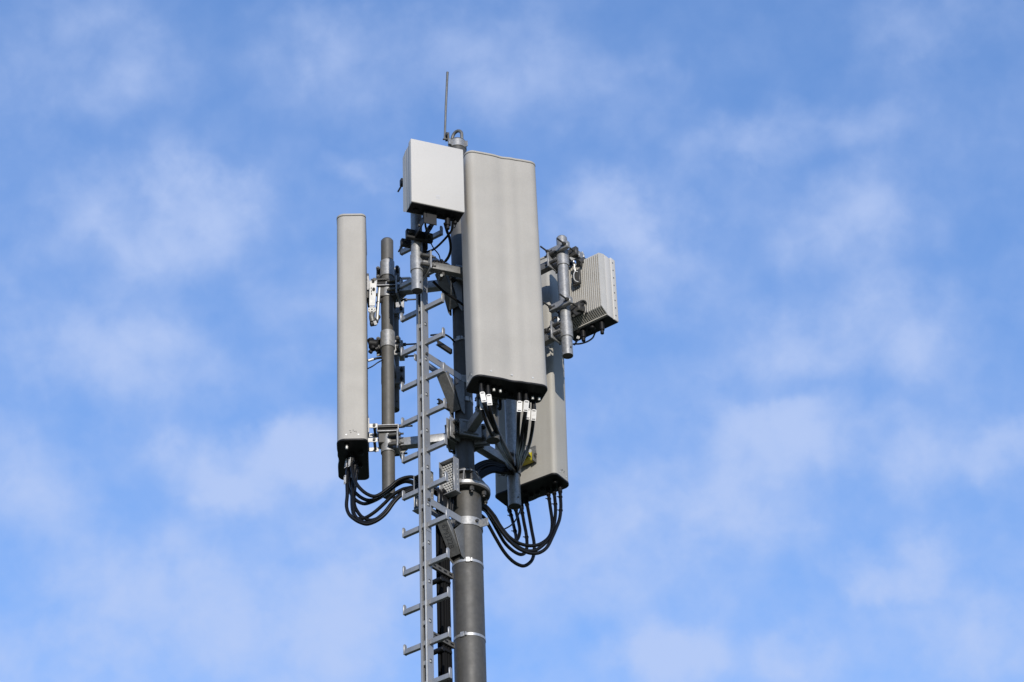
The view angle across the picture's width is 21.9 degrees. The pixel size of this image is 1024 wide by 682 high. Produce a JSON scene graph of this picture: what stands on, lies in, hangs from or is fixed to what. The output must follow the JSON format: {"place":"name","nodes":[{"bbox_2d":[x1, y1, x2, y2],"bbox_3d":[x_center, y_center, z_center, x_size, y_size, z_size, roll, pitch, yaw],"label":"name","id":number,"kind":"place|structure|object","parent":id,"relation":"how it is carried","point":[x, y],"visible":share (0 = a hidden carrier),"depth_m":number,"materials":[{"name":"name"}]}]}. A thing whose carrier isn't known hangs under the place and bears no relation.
{"place":"outdoors","nodes":[
{"label":"outdoors","id":0,"kind":"place"},
{"bbox_2d":[0,0,1023,681],"label":"sky","id":1,"kind":"structure","parent":0,"point":[795,441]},
{"label":"ground","id":2,"kind":"structure","parent":0,"visible":0},
{"bbox_2d":[448,129,490,681],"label":"mast","id":3,"kind":"object","parent":2,"relation":"on","point":[471,499],"visible":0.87,"depth_m":16.93,"materials":[{"name":"metal"}]},
{"bbox_2d":[435,509,441,676],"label":"cable","id":4,"kind":"object","parent":3,"relation":"attached to","point":[438,606],"visible":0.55,"depth_m":16.66,"materials":[{"name":"black rubber"}]},
{"bbox_2d":[414,352,465,417],"bbox_3d":[-0.451,0.308,17.531,0.534,0.315,0.183,27,-43,-36],"label":"ladder bracket","id":5,"kind":"object","parent":3,"relation":"attached to","point":[454,397],"visible":0.69,"depth_m":17.55,"materials":[{"name":"metal"}]},
{"bbox_2d":[439,529,441,668],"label":"cable","id":6,"kind":"object","parent":3,"relation":"attached to","point":[440,606],"visible":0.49,"depth_m":16.68,"materials":[{"name":"black rubber"}]},
{"bbox_2d":[439,511,445,681],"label":"cable","id":7,"kind":"object","parent":3,"relation":"attached to","point":[442,611],"visible":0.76,"depth_m":16.65,"materials":[{"name":"black rubber"}]},
{"bbox_2d":[430,334,454,342],"bbox_3d":[-0.460,-0.019,17.698,0.022,0.156,0.337,-17,-37,21],"label":"lead","id":8,"kind":"object","parent":3,"relation":"attached to","point":[448,336],"visible":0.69,"depth_m":17.77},
{"bbox_2d":[432,564,453,584],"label":"bracket","id":9,"kind":"object","parent":3,"relation":"attached to","point":[442,570],"visible":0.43,"depth_m":16.77,"materials":[{"name":"grey metal"}]},
{"bbox_2d":[437,398,449,410],"bbox_3d":[-0.442,0.428,17.539,0.019,0.036,0.153,-25,-40,30],"label":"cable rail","id":10,"kind":"object","parent":3,"relation":"attached to","point":[440,401],"visible":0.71,"depth_m":17.50,"materials":[{"name":"metal"}]},
{"bbox_2d":[433,631,454,654],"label":"bracket","id":11,"kind":"object","parent":3,"relation":"attached to","point":[449,643],"visible":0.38,"depth_m":16.49,"materials":[{"name":"grey metal"}]},
{"bbox_2d":[436,340,451,354],"bbox_3d":[-0.456,0.041,17.800,0.019,0.036,0.153,-25,-40,30],"label":"cable rail","id":12,"kind":"object","parent":3,"relation":"attached to","point":[444,347],"visible":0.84,"depth_m":17.79,"materials":[{"name":"metal"}]},
{"bbox_2d":[427,253,461,315],"bbox_3d":[-0.476,-0.378,17.994,0.534,0.315,0.183,27,-43,-36],"label":"ladder bracket","id":13,"kind":"object","parent":3,"relation":"attached to","point":[454,290],"visible":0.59,"depth_m":18.01,"materials":[{"name":"metal"}]},
{"bbox_2d":[443,513,447,681],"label":"cable","id":14,"kind":"object","parent":3,"relation":"attached to","point":[445,616],"visible":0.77,"depth_m":16.66,"materials":[{"name":"black rubber"}]},
{"bbox_2d":[434,487,453,510],"bbox_3d":[-0.491,1.013,17.094,0.205,0.293,0.162,-27,-41,32],"label":"cable tangle","id":15,"kind":"object","parent":14,"relation":"attached to","point":[445,501],"visible":0.59,"depth_m":17.01,"materials":[{"name":"black rubber"}]},
{"bbox_2d":[443,71,448,140],"bbox_3d":[-0.470,-1.686,19.007,0.051,0.622,0.052,27,-43,-36],"label":"lightning rod","id":16,"kind":"object","parent":3,"relation":"attached to","point":[446,136],"visible":1,"depth_m":18.97,"materials":[{"name":"metal"}]},
{"bbox_2d":[445,545,450,681],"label":"cable","id":17,"kind":"object","parent":3,"relation":"attached to","point":[448,625],"visible":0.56,"depth_m":16.66,"materials":[{"name":"black rubber"}]},
{"bbox_2d":[439,456,460,497],"bbox_3d":[-0.406,0.883,17.100,0.148,0.265,0.060,-25,-40,30],"label":"folding footrest","id":18,"kind":"object","parent":3,"relation":"attached to","point":[450,466],"visible":0.85,"depth_m":17.10,"materials":[{"name":"metal"}]},
{"bbox_2d":[448,559,452,681],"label":"cable","id":19,"kind":"object","parent":3,"relation":"attached to","point":[450,621],"visible":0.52,"depth_m":16.68,"materials":[{"name":"black rubber"}]},
{"bbox_2d":[416,497,488,562],"bbox_3d":[-0.413,1.242,16.931,0.568,0.315,0.254,23,-42,-32],"label":"ladder bracket","id":20,"kind":"object","parent":3,"relation":"attached to","point":[454,540],"visible":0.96,"depth_m":16.91,"materials":[{"name":"metal"}]},
{"bbox_2d":[412,471,433,513],"bbox_3d":[-0.569,0.969,17.065,0.148,0.265,0.060,-25,-40,30],"label":"folding footrest","id":21,"kind":"object","parent":20,"relation":"on","point":[416,510],"visible":0.12,"depth_m":17.05,"materials":[{"name":"metal"}]},
{"bbox_2d":[400,226,451,681],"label":"ladder","id":22,"kind":"object","parent":20,"relation":"attached to","point":[427,561],"visible":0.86,"depth_m":16.88,"materials":[{"name":"metal"}]},
{"bbox_2d":[447,263,462,285],"bbox_3d":[-0.333,-0.394,18.202,0.296,0.155,0.304,-2,-34,0],"label":"mast collar","id":23,"kind":"object","parent":3,"relation":"attached to","point":[452,279],"visible":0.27,"depth_m":18.09,"materials":[{"name":"metal"}]},
{"bbox_2d":[384,275,439,304],"bbox_3d":[-0.681,-0.361,18.232,0.457,0.150,0.160,-6,-34,6],"label":"support arm","id":24,"kind":"object","parent":23,"relation":"attached to","point":[401,294],"visible":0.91,"depth_m":18.20},
{"bbox_2d":[367,273,410,326],"bbox_3d":[-0.822,-0.242,18.138,0.336,0.461,0.240,-2,-34,0],"label":"tilt bracket","id":25,"kind":"object","parent":24,"relation":"attached to","point":[373,284],"visible":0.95,"depth_m":18.12,"materials":[{"name":"metal"}]},
{"bbox_2d":[444,416,489,456],"bbox_3d":[-0.294,0.637,17.506,0.296,0.155,0.304,-2,-34,0],"label":"mast collar","id":26,"kind":"object","parent":3,"relation":"attached to","point":[454,436],"visible":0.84,"depth_m":17.42,"materials":[{"name":"metal"}]},
{"bbox_2d":[381,427,450,457],"bbox_3d":[-0.642,0.670,17.535,0.457,0.150,0.160,-6,-34,6],"label":"support arm","id":27,"kind":"object","parent":26,"relation":"attached to","point":[400,446],"visible":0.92,"depth_m":17.50},
{"bbox_2d":[381,237,394,498],"bbox_3d":[-0.839,0.155,17.916,0.087,2.072,0.088,-2,-34,0],"label":"mounting pipe","id":28,"kind":"object","parent":27,"relation":"attached to","point":[388,393],"visible":0.73,"depth_m":17.82,"materials":[{"name":"metal"}]},
{"bbox_2d":[376,258,403,318],"bbox_3d":[-0.851,-0.353,18.557,0.174,0.140,0.594,-2,-34,0],"label":"clamp","id":29,"kind":"object","parent":28,"relation":"attached to","point":[386,266],"visible":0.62,"depth_m":18.35,"materials":[{"name":"metal"}]},
{"bbox_2d":[376,329,404,389],"bbox_3d":[-0.833,0.136,18.227,0.174,0.140,0.594,-2,-34,0],"label":"clamp","id":30,"kind":"object","parent":28,"relation":"attached to","point":[387,337],"visible":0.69,"depth_m":18.05,"materials":[{"name":"metal"}]},
{"bbox_2d":[394,316,399,412],"bbox_3d":[-0.828,0.085,18.565,0.076,0.942,0.077,-2,-34,0],"label":"mounting pipe","id":31,"kind":"object","parent":30,"relation":"attached to","point":[396,357],"visible":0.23,"depth_m":18.48,"materials":[{"name":"metal"}]},
{"bbox_2d":[399,298,416,360],"bbox_3d":[-0.769,-0.133,18.711,0.279,0.543,0.193,-2,-34,0],"label":"box bracket","id":32,"kind":"object","parent":31,"relation":"attached to","point":[401,358],"visible":0.27,"depth_m":18.61,"materials":[{"name":"metal"}]},
{"bbox_2d":[368,416,412,451],"bbox_3d":[-0.808,0.617,17.579,0.303,0.225,0.206,-2,-34,0],"label":"tilt bracket","id":33,"kind":"object","parent":27,"relation":"attached to","point":[382,429],"visible":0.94,"depth_m":17.55,"materials":[{"name":"metal"}]},
{"bbox_2d":[337,213,368,479],"bbox_3d":[-1.078,0.045,17.931,0.216,1.891,0.507,-1,-34,-2],"label":"panel antenna","id":34,"kind":"object","parent":33,"relation":"attached to","point":[352,389],"visible":0.94,"depth_m":17.65,"materials":[{"name":"grey plastic"}]},
{"bbox_2d":[367,337,378,361],"bbox_3d":[-0.936,0.068,17.893,0.082,0.207,0.073,-2,-34,0],"label":"tilt motor","id":35,"kind":"object","parent":34,"relation":"attached to","point":[373,344],"visible":1,"depth_m":17.89,"materials":[{"name":"black plastic"}]},
{"bbox_2d":[355,467,399,520],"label":"cable","id":36,"kind":"object","parent":34,"relation":"attached to","point":[357,511],"visible":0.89,"depth_m":17.17,"materials":[{"name":"black plastic"}]},
{"bbox_2d":[344,459,416,525],"bbox_3d":[-0.828,0.945,17.168,0.551,0.546,0.070,-11,-35,13],"label":"cable","id":37,"kind":"object","parent":34,"relation":"hanging from","point":[383,515],"visible":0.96,"depth_m":17.09,"materials":[{"name":"black plastic"}]},
{"bbox_2d":[345,470,417,505],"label":"cable","id":38,"kind":"object","parent":34,"relation":"attached to","point":[364,503],"visible":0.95,"depth_m":17.19,"materials":[{"name":"black plastic"}]},
{"bbox_2d":[350,485,413,519],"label":"cable","id":39,"kind":"object","parent":34,"relation":"attached to","point":[384,503],"visible":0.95,"depth_m":17.12,"materials":[{"name":"black plastic"}]},
{"bbox_2d":[348,457,417,497],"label":"cable","id":40,"kind":"object","parent":34,"relation":"attached to","point":[362,490],"visible":0.95,"depth_m":17.16,"materials":[{"name":"black plastic"}]},
{"bbox_2d":[349,469,417,501],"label":"cable","id":41,"kind":"object","parent":34,"relation":"attached to","point":[358,495],"visible":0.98,"depth_m":17.18,"materials":[{"name":"black plastic"}]},
{"bbox_2d":[351,464,417,521],"bbox_3d":[-0.808,0.954,17.170,0.516,0.495,0.074,-13,-35,15],"label":"cable","id":42,"kind":"object","parent":34,"relation":"attached to","point":[353,497],"visible":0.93,"depth_m":17.14,"materials":[{"name":"black plastic"}]},
{"bbox_2d":[459,394,499,437],"bbox_3d":[-0.195,0.460,17.249,0.160,0.150,0.445,11,-36,-18],"label":"support arm","id":43,"kind":"object","parent":26,"relation":"attached to","point":[473,423],"visible":0.57,"depth_m":17.34},
{"bbox_2d":[487,505,516,538],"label":"cable","id":44,"kind":"object","parent":3,"relation":"attached to","point":[510,515],"visible":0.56,"depth_m":17.91,"materials":[{"name":"black plastic"}]},
{"bbox_2d":[478,403,529,473],"bbox_3d":[-0.102,0.713,17.284,0.377,0.277,0.966,1,-34,-4],"label":"cable","id":45,"kind":"object","parent":3,"relation":"attached to","point":[523,442],"visible":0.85,"depth_m":17.11,"materials":[{"name":"black plastic"}]},
{"bbox_2d":[482,504,528,555],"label":"cable","id":46,"kind":"object","parent":3,"relation":"attached to","point":[507,545],"visible":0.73,"depth_m":17.53,"materials":[{"name":"black plastic"}]},
{"bbox_2d":[504,399,520,509],"bbox_3d":[-0.012,0.310,18.202,0.087,1.912,0.088,-2,-34,0],"label":"mounting pipe","id":47,"kind":"object","parent":3,"relation":"attached to","point":[514,492],"visible":0.36,"depth_m":17.89,"materials":[{"name":"metal"}]},
{"bbox_2d":[522,445,536,466],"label":"tilt bracket","id":48,"kind":"object","parent":47,"relation":"attached to","point":[531,457],"visible":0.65,"depth_m":17.89,"materials":[{"name":"metal"}]},
{"bbox_2d":[474,446,520,476],"bbox_3d":[-0.104,0.774,17.719,0.160,0.150,0.460,-25,-40,30],"label":"support arm","id":49,"kind":"object","parent":48,"relation":"attached to","point":[489,452],"visible":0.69,"depth_m":17.67},
{"bbox_2d":[500,470,520,476],"bbox_3d":[-0.009,0.887,17.754,0.099,0.074,0.204,-14,-36,18],"label":"cable clamp","id":50,"kind":"object","parent":49,"relation":"attached to","point":[512,472],"visible":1,"depth_m":17.71,"materials":[{"name":"black plastic"}]},
{"bbox_2d":[479,393,515,478],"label":"cable","id":51,"kind":"object","parent":50,"relation":"attached to","point":[503,455],"visible":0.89,"depth_m":17.18,"materials":[{"name":"black plastic"}]},
{"bbox_2d":[480,405,535,476],"bbox_3d":[-0.084,0.725,17.281,0.384,0.311,0.946,2,-34,-6],"label":"cable","id":52,"kind":"object","parent":50,"relation":"attached to","point":[533,413],"visible":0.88,"depth_m":17.00,"materials":[{"name":"black plastic"}]},
{"bbox_2d":[495,257,568,508],"bbox_3d":[0.123,0.281,18.464,0.507,1.879,0.251,-22,-39,27],"label":"panel antenna","id":53,"kind":"object","parent":48,"relation":"attached to","point":[545,473],"visible":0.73,"depth_m":18.04,"materials":[{"name":"grey plastic"}]},
{"bbox_2d":[482,502,535,567],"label":"cable","id":54,"kind":"object","parent":53,"relation":"attached to","point":[510,559],"visible":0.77,"depth_m":17.43,"materials":[{"name":"black plastic"}]},
{"bbox_2d":[514,509,521,540],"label":"cable","id":55,"kind":"object","parent":53,"relation":"attached to","point":[519,526],"visible":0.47,"depth_m":17.84,"materials":[{"name":"black plastic"}]},
{"bbox_2d":[504,508,520,528],"bbox_3d":[0.004,1.170,17.702,0.035,0.341,0.283,-20,-38,24],"label":"wire","id":56,"kind":"object","parent":55,"relation":"attached to","point":[514,520],"visible":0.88,"depth_m":17.68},
{"bbox_2d":[482,490,556,551],"bbox_3d":[0.036,1.128,17.529,0.726,0.583,0.103,21,-41,-31],"label":"cable","id":57,"kind":"object","parent":53,"relation":"attached to","point":[545,542],"visible":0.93,"depth_m":17.59,"materials":[{"name":"black plastic"}]},
{"bbox_2d":[540,249,568,274],"bbox_3d":[0.155,-0.476,18.547,0.594,0.140,0.165,-25,-40,30],"label":"crossbar","id":58,"kind":"object","parent":47,"relation":"attached to","point":[552,262],"visible":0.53,"depth_m":18.40,"materials":[{"name":"metal"}]},
{"bbox_2d":[544,319,572,345],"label":"mounting bracket","id":59,"kind":"object","parent":47,"relation":"attached to","point":[559,329],"visible":0.45,"depth_m":18.07,"materials":[{"name":"metal"}]},
{"bbox_2d":[544,328,549,334],"bbox_3d":[0.246,-0.054,18.268,0.071,0.075,0.036,-2,-34,0],"label":"cable clip","id":60,"kind":"object","parent":59,"relation":"attached to","point":[546,330],"visible":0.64,"depth_m":18.27,"materials":[{"name":"black plastic"}]},
{"bbox_2d":[556,235,572,358],"bbox_3d":[0.362,-0.312,18.244,0.076,0.997,0.078,-2,-34,0],"label":"mounting pipe","id":61,"kind":"object","parent":59,"relation":"attached to","point":[565,312],"visible":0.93,"depth_m":18.20,"materials":[{"name":"metal"}]},
{"bbox_2d":[540,238,586,320],"bbox_3d":[0.390,-0.366,18.307,0.208,0.678,0.382,-25,-40,30],"label":"box bracket","id":62,"kind":"object","parent":61,"relation":"attached to","point":[578,257],"visible":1,"depth_m":18.32,"materials":[{"name":"metal"}]},
{"bbox_2d":[557,253,618,341],"bbox_3d":[0.524,-0.276,18.368,0.376,0.625,0.190,-25,-40,30],"label":"radio unit","id":63,"kind":"object","parent":62,"relation":"attached to","point":[596,290],"visible":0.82,"depth_m":18.27,"materials":[{"name":"white paint"}]},
{"bbox_2d":[573,333,595,344],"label":"cable","id":64,"kind":"object","parent":63,"relation":"attached to","point":[585,341],"visible":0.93,"depth_m":18.25,"materials":[{"name":"black plastic"}]},
{"bbox_2d":[483,492,552,547],"bbox_3d":[0.024,1.110,17.544,0.706,0.538,0.125,24,-42,-33],"label":"cable","id":65,"kind":"object","parent":3,"relation":"attached to","point":[548,495],"visible":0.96,"depth_m":17.44,"materials":[{"name":"black plastic"}]},
{"bbox_2d":[482,488,562,554],"bbox_3d":[0.051,1.134,17.514,0.746,0.609,0.092,19,-39,-28],"label":"cable","id":66,"kind":"object","parent":3,"relation":"attached to","point":[509,540],"visible":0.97,"depth_m":17.39,"materials":[{"name":"black plastic"}]},
{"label":"tilt bracket","id":67,"kind":"object","parent":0,"visible":0},
{"bbox_2d":[485,403,499,443],"bbox_3d":[-0.151,-0.134,17.455,0.087,1.862,0.088,-2,-34,0],"label":"mounting pipe","id":68,"kind":"object","parent":67,"relation":"attached to","point":[495,439],"visible":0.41,"depth_m":16.96,"materials":[{"name":"metal"}]},
{"bbox_2d":[410,250,462,280],"bbox_3d":[-0.392,-0.463,17.569,0.594,0.140,0.165,11,-36,-18],"label":"crossbar","id":69,"kind":"object","parent":68,"relation":"attached to","point":[424,263],"visible":0.56,"depth_m":17.49,"materials":[{"name":"metal"}]},
{"bbox_2d":[411,213,422,293],"bbox_3d":[-0.635,-0.723,17.633,0.076,0.957,0.077,-2,-34,0],"label":"mounting pipe","id":70,"kind":"object","parent":69,"relation":"attached to","point":[416,280],"visible":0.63,"depth_m":17.42,"materials":[{"name":"metal"}]},
{"bbox_2d":[397,178,436,251],"bbox_3d":[-0.620,-0.904,17.692,0.185,0.603,0.424,11,-36,-18],"label":"box bracket","id":71,"kind":"object","parent":70,"relation":"attached to","point":[425,238],"visible":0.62,"depth_m":17.53,"materials":[{"name":"black metal"}]},
{"bbox_2d":[403,139,464,229],"bbox_3d":[-0.522,-1.007,17.566,0.372,0.625,0.182,11,-36,-18],"label":"radio unit","id":72,"kind":"object","parent":71,"relation":"attached to","point":[433,178],"visible":1,"depth_m":17.50,"materials":[{"name":"white paint"}]},
{"bbox_2d":[422,218,453,252],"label":"cable","id":73,"kind":"object","parent":72,"relation":"attached to","point":[444,239],"visible":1,"depth_m":17.51,"materials":[{"name":"black rubber"}]},
{"bbox_2d":[443,222,451,261],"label":"cable","id":74,"kind":"object","parent":72,"relation":"attached to","point":[450,247],"visible":1,"depth_m":17.56,"materials":[{"name":"black rubber"}]},
{"bbox_2d":[433,260,446,280],"bbox_3d":[-0.476,-0.468,17.569,0.092,0.164,0.079,-26,-41,31],"label":"earthing bar","id":75,"kind":"object","parent":69,"relation":"attached to","point":[441,276],"visible":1,"depth_m":17.56,"materials":[{"name":"metal"}]},
{"bbox_2d":[432,281,463,306],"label":"cable","id":76,"kind":"object","parent":75,"relation":"hanging from","point":[446,293],"visible":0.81,"depth_m":17.66,"materials":[{"name":"black rubber"}]},
{"bbox_2d":[485,395,505,409],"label":"tilt bracket","id":77,"kind":"object","parent":68,"relation":"attached to","point":[500,403],"visible":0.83,"depth_m":17.04,"materials":[{"name":"metal"}]},
{"bbox_2d":[461,150,547,404],"bbox_3d":[-0.063,-0.422,17.409,0.507,1.893,0.236,9,-36,-16],"label":"panel antenna","id":78,"kind":"object","parent":77,"relation":"attached to","point":[504,329],"visible":0.98,"depth_m":17.28,"materials":[{"name":"grey plastic"}]},
{"bbox_2d":[475,389,514,471],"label":"cable","id":79,"kind":"object","parent":78,"relation":"attached to","point":[489,398],"visible":0.9,"depth_m":16.96,"materials":[{"name":"black plastic"}]},
{"bbox_2d":[479,387,510,475],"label":"cable","id":80,"kind":"object","parent":78,"relation":"attached to","point":[482,395],"visible":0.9,"depth_m":16.77,"materials":[{"name":"black plastic"}]},
{"bbox_2d":[475,396,521,469],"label":"cable","id":81,"kind":"object","parent":78,"relation":"attached to","point":[519,404],"visible":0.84,"depth_m":16.94,"materials":[{"name":"black plastic"}]},
{"bbox_2d":[475,397,528,469],"bbox_3d":[-0.111,0.661,17.276,0.378,0.248,1.034,0,-34,-4],"label":"cable","id":82,"kind":"object","parent":78,"relation":"attached to","point":[526,406],"visible":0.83,"depth_m":16.95,"materials":[{"name":"black plastic"}]}
]}

